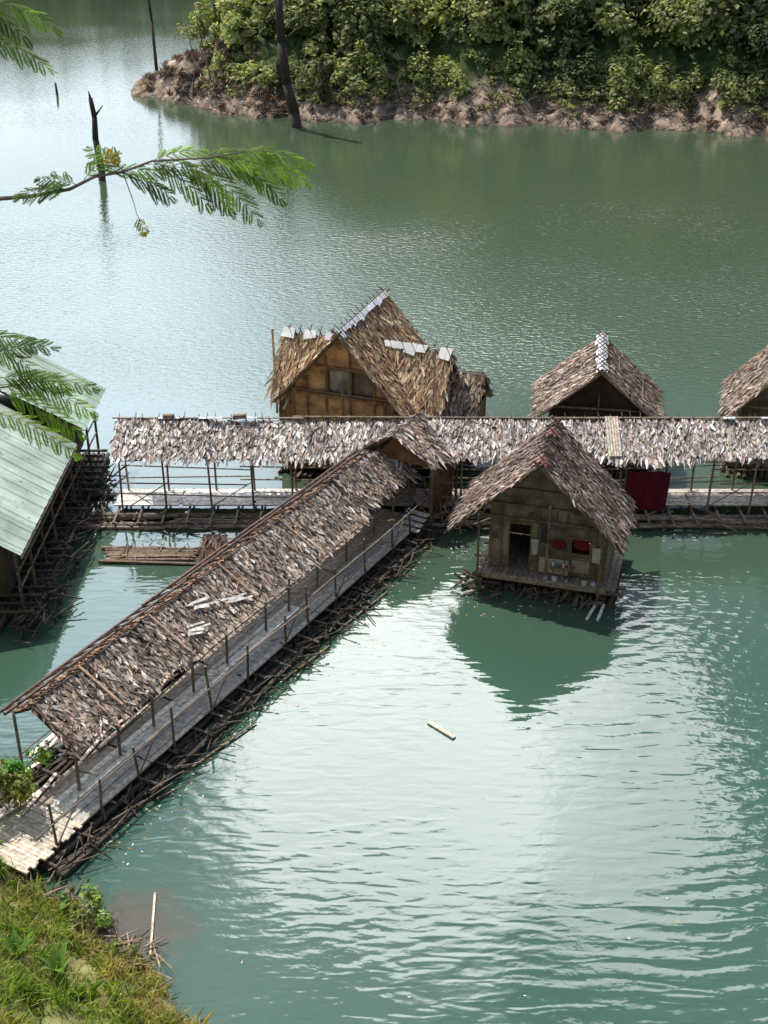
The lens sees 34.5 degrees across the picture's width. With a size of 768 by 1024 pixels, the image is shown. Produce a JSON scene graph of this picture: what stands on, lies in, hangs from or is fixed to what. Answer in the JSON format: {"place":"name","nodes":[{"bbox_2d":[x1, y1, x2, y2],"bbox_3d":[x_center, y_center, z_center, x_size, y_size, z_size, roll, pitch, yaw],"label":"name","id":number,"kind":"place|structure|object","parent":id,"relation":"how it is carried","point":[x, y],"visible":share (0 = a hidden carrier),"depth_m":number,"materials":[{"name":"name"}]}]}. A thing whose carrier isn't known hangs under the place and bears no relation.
{"place":"outdoors","nodes":[
{"label":"outdoors","id":0,"kind":"place"},
{"bbox_2d":[264,332,495,420],"bbox_3d":[-0.197,-5.493,49.339,8.871,2.800,4.173,10,30,17],"label":"wing thatch","id":1,"kind":"object","parent":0,"point":[460,393],"visible":0.67,"depth_m":48.29,"materials":[{"name":"brown plant"}]},
{"bbox_2d":[281,326,452,360],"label":"wing ridge sheets","id":2,"kind":"object","parent":1,"relation":"on","point":[410,348],"visible":0.93,"depth_m":48.24,"materials":[{"name":"white metal"}]},
{"bbox_2d":[286,323,448,361],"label":"wing ridge sticks","id":3,"kind":"object","parent":1,"relation":"attached to","point":[388,338],"visible":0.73,"depth_m":48.47,"materials":[{"name":"brown wood"}]},
{"bbox_2d":[0,0,767,1023],"bbox_3d":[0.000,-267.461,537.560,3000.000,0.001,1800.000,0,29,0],"label":"water","id":4,"kind":"structure","parent":0,"point":[360,842],"depth_m":40.38,"materials":[{"name":"green liquid"}]},
{"bbox_2d":[0,351,128,643],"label":"stilts and raft","id":5,"kind":"object","parent":4,"relation":"on","point":[35,584],"visible":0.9,"depth_m":43.68,"materials":[{"name":"brown wood"}]},
{"bbox_2d":[0,366,83,596],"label":"walls","id":6,"kind":"structure","parent":5,"relation":"on","point":[8,577],"depth_m":43.50,"materials":[{"name":"brown wood"}]},
{"bbox_2d":[0,336,105,555],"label":"corrugated roof","id":7,"kind":"structure","parent":6,"relation":"on","point":[15,451],"depth_m":43.81,"materials":[{"name":"paint"}]},
{"bbox_2d":[88,91,105,180],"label":"dead tree stump","id":8,"kind":"object","parent":4,"relation":"in","point":[95,137],"visible":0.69,"depth_m":90.77,"materials":[{"name":"brown wood"}]},
{"bbox_2d":[148,0,157,69],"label":"bare pole tree","id":9,"kind":"object","parent":4,"relation":"in","point":[153,40],"visible":0.74,"depth_m":135.34,"materials":[{"name":"brown wood"}]},
{"bbox_2d":[149,892,156,954],"bbox_3d":[-5.453,9.694,29.147,0.068,0.081,1.911,-3,29,-5],"label":"bamboo pole","id":10,"kind":"object","parent":4,"relation":"on","point":[153,917],"visible":0.95,"depth_m":29.21,"materials":[{"name":"beige wood"}]},
{"bbox_2d":[98,534,228,566],"bbox_3d":[-7.757,1.353,43.859,4.826,1.150,1.666,0,29,0],"label":"floating log raft","id":11,"kind":"object","parent":4,"relation":"on","point":[209,543],"visible":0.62,"depth_m":43.82,"materials":[{"name":"brown wood"}]},
{"bbox_2d":[0,410,490,880],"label":"covered bamboo pier","id":12,"kind":"structure","parent":4,"relation":"in","point":[229,621],"depth_m":36.58,"materials":[{"name":"brown plant"}]},
{"bbox_2d":[276,459,416,481],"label":"raft floor","id":13,"kind":"structure","parent":4,"relation":"on","point":[310,473],"depth_m":49.57,"materials":[{"name":"brown wood"}]},
{"bbox_2d":[291,368,396,420],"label":"posts and frames","id":14,"kind":"object","parent":13,"relation":"on","point":[342,394],"visible":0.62,"depth_m":47.85,"materials":[{"name":"brown wood"}]},
{"bbox_2d":[293,340,400,420],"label":"woven walls","id":15,"kind":"structure","parent":13,"relation":"on","point":[336,353],"depth_m":48.12,"materials":[{"name":"brown wicker"}]},
{"bbox_2d":[273,287,422,418],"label":"ridge sticks and rafters","id":16,"kind":"object","parent":15,"relation":"attached to","point":[322,351],"visible":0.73,"depth_m":47.24,"materials":[{"name":"brown wood"}]},
{"bbox_2d":[338,290,388,337],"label":"ridge cap sheets","id":17,"kind":"object","parent":16,"relation":"on","point":[372,305],"visible":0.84,"depth_m":48.45,"materials":[{"name":"paint"}]},
{"bbox_2d":[271,295,430,415],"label":"thatch roof","id":18,"kind":"structure","parent":15,"relation":"attached to","point":[374,361],"depth_m":47.89,"materials":[{"name":"brown plant"}]},
{"bbox_2d":[271,328,436,420],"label":"gable battens","id":19,"kind":"object","parent":13,"relation":"on","point":[326,395],"visible":0.62,"depth_m":47.75,"materials":[{"name":"brown wood"}]},
{"bbox_2d":[279,370,485,467],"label":"wing walls","id":20,"kind":"structure","parent":13,"relation":"on","point":[362,384],"depth_m":47.96,"materials":[{"name":"brown wood"}]},
{"bbox_2d":[93,539,727,997],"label":"floating leaves","id":21,"kind":"object","parent":4,"relation":"on","point":[299,705],"visible":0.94,"depth_m":36.01,"materials":[{"name":"plant"}]},
{"bbox_2d":[75,411,767,536],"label":"covered bamboo walkway","id":22,"kind":"structure","parent":4,"relation":"on","point":[655,441],"depth_m":45.76,"materials":[{"name":"brown plant"}]},
{"bbox_2d":[625,471,670,510],"bbox_3d":[9.749,-0.780,45.885,1.637,1.639,0.120,0,29,0],"label":"hanging red cloth","id":23,"kind":"object","parent":22,"relation":"hanging from","point":[646,490],"visible":0.91,"depth_m":45.84,"materials":[{"name":"red fabric"}]},
{"bbox_2d":[427,721,455,738],"bbox_3d":[1.650,6.258,35.474,0.130,0.070,0.991,-26,38,-38],"label":"floating plank","id":24,"kind":"object","parent":4,"relation":"on","point":[442,730],"visible":1,"depth_m":35.44,"materials":[{"name":"beige wood"}]},
{"bbox_2d":[444,415,637,620],"bbox_3d":[5.303,-0.046,41.696,6.415,5.561,4.680,8,30,14],"label":"thatched raft hut","id":25,"kind":"object","parent":4,"relation":"on","point":[556,496],"visible":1,"depth_m":41.35,"materials":[{"name":"brown plant"}]},
{"bbox_2d":[526,328,666,477],"bbox_3d":[8.671,-4.488,50.263,5.715,4.886,4.577,4,29,8],"label":"thatched raft hut","id":26,"kind":"object","parent":4,"relation":"on","point":[601,374],"visible":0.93,"depth_m":49.26,"materials":[{"name":"brown plant"}]},
{"bbox_2d":[717,345,767,479],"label":"thatched raft hut","id":27,"kind":"object","parent":4,"relation":"on","point":[745,389],"visible":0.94,"depth_m":49.60,"materials":[{"name":"brown plant"}]},
{"bbox_2d":[0,0,767,1023],"bbox_3d":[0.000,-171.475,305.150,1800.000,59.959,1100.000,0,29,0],"label":"ground","id":28,"kind":"structure","parent":0,"point":[476,72],"depth_m":112.24,"materials":[{"name":"brown soil"}]},
{"bbox_2d":[0,929,36,957],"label":"broadleaf plant","id":29,"kind":"object","parent":28,"relation":"on","point":[16,940],"visible":1,"depth_m":26.71,"materials":[{"name":"green plant"}]},
{"bbox_2d":[0,740,56,810],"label":"leafy shrub","id":30,"kind":"object","parent":28,"relation":"on","point":[21,787],"visible":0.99,"depth_m":31.40,"materials":[{"name":"green plant"}]},
{"bbox_2d":[39,939,74,973],"bbox_3d":[-6.942,9.623,26.293,0.742,0.700,0.915,0,29,0],"label":"broadleaf plant","id":31,"kind":"object","parent":28,"relation":"on","point":[58,956],"visible":0.91,"depth_m":26.45,"materials":[{"name":"green plant"}]},
{"bbox_2d":[53,884,82,915],"bbox_3d":[-7.528,9.357,29.321,0.699,0.723,0.755,-15,32,-26],"label":"leafy shrub","id":32,"kind":"object","parent":28,"relation":"on","point":[63,895],"visible":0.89,"depth_m":29.24,"materials":[{"name":"green plant"}]},
{"bbox_2d":[63,879,113,932],"bbox_3d":[-6.870,9.367,28.985,1.403,1.233,1.113,16,32,26],"label":"leafy shrub","id":33,"kind":"object","parent":28,"relation":"on","point":[85,915],"visible":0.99,"depth_m":28.85,"materials":[{"name":"green plant"}]},
{"bbox_2d":[8,868,174,988],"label":"dead branches","id":34,"kind":"object","parent":28,"relation":"on","point":[127,934],"visible":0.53,"depth_m":28.63,"materials":[{"name":"brown wood"}]},
{"bbox_2d":[78,968,105,990],"bbox_3d":[-6.213,10.170,26.414,0.599,0.468,0.517,-13,31,-23],"label":"broadleaf plant","id":35,"kind":"object","parent":28,"relation":"on","point":[88,981],"visible":0.64,"depth_m":26.56,"materials":[{"name":"green plant"}]},
{"bbox_2d":[0,834,220,1023],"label":"grass","id":36,"kind":"structure","parent":28,"relation":"on","point":[29,982],"depth_m":26.61,"materials":[{"name":"green plant"}]},
{"bbox_2d":[109,935,138,964],"bbox_3d":[-5.890,10.111,28.026,0.714,0.841,0.735,0,29,0],"label":"leafy shrub","id":37,"kind":"object","parent":28,"relation":"on","point":[117,944],"visible":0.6,"depth_m":27.95,"materials":[{"name":"green plant"}]},
{"bbox_2d":[0,0,315,461],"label":"mimosa tree","id":38,"kind":"object","parent":28,"relation":"on","point":[51,188],"visible":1,"depth_m":7.95,"materials":[{"name":"green plant"}]},
{"bbox_2d":[182,14,207,88],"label":"bare sapling","id":39,"kind":"object","parent":28,"relation":"on","point":[193,54],"visible":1,"depth_m":117.51,"materials":[{"name":"brown wood"}]},
{"bbox_2d":[185,5,211,82],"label":"bare sapling","id":40,"kind":"object","parent":28,"relation":"on","point":[202,45],"visible":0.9,"depth_m":116.10,"materials":[{"name":"brown wood"}]},
{"bbox_2d":[209,0,222,39],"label":"cypress tree","id":41,"kind":"object","parent":28,"relation":"on","point":[214,11],"visible":0.38,"depth_m":124.15,"materials":[{"name":"green plant"}]},
{"bbox_2d":[270,58,283,95],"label":"cypress tree","id":42,"kind":"object","parent":28,"relation":"on","point":[278,79],"visible":0.56,"depth_m":113.98,"materials":[{"name":"green plant"}]},
{"bbox_2d":[274,0,301,127],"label":"dead tree trunk","id":43,"kind":"object","parent":28,"relation":"on","point":[292,104],"visible":0.92,"depth_m":107.12,"materials":[{"name":"brown wood"}]},
{"bbox_2d":[310,54,332,100],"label":"cypress tree","id":44,"kind":"object","parent":28,"relation":"on","point":[322,72],"visible":0.98,"depth_m":112.13,"materials":[{"name":"green plant"}]},
{"bbox_2d":[141,35,767,129],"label":"dry bank brush","id":45,"kind":"object","parent":28,"relation":"on","point":[166,70],"visible":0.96,"depth_m":113.94,"materials":[{"name":"brown plant"}]},
{"bbox_2d":[149,59,766,137],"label":"driftwood on bank","id":46,"kind":"object","parent":28,"relation":"on","point":[544,107],"visible":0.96,"depth_m":111.34,"materials":[{"name":"brown wood"}]},
{"bbox_2d":[172,0,767,119],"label":"hillside shrubs","id":47,"kind":"object","parent":28,"relation":"on","point":[356,22],"visible":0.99,"depth_m":112.42,"materials":[{"name":"green plant"}]}
]}

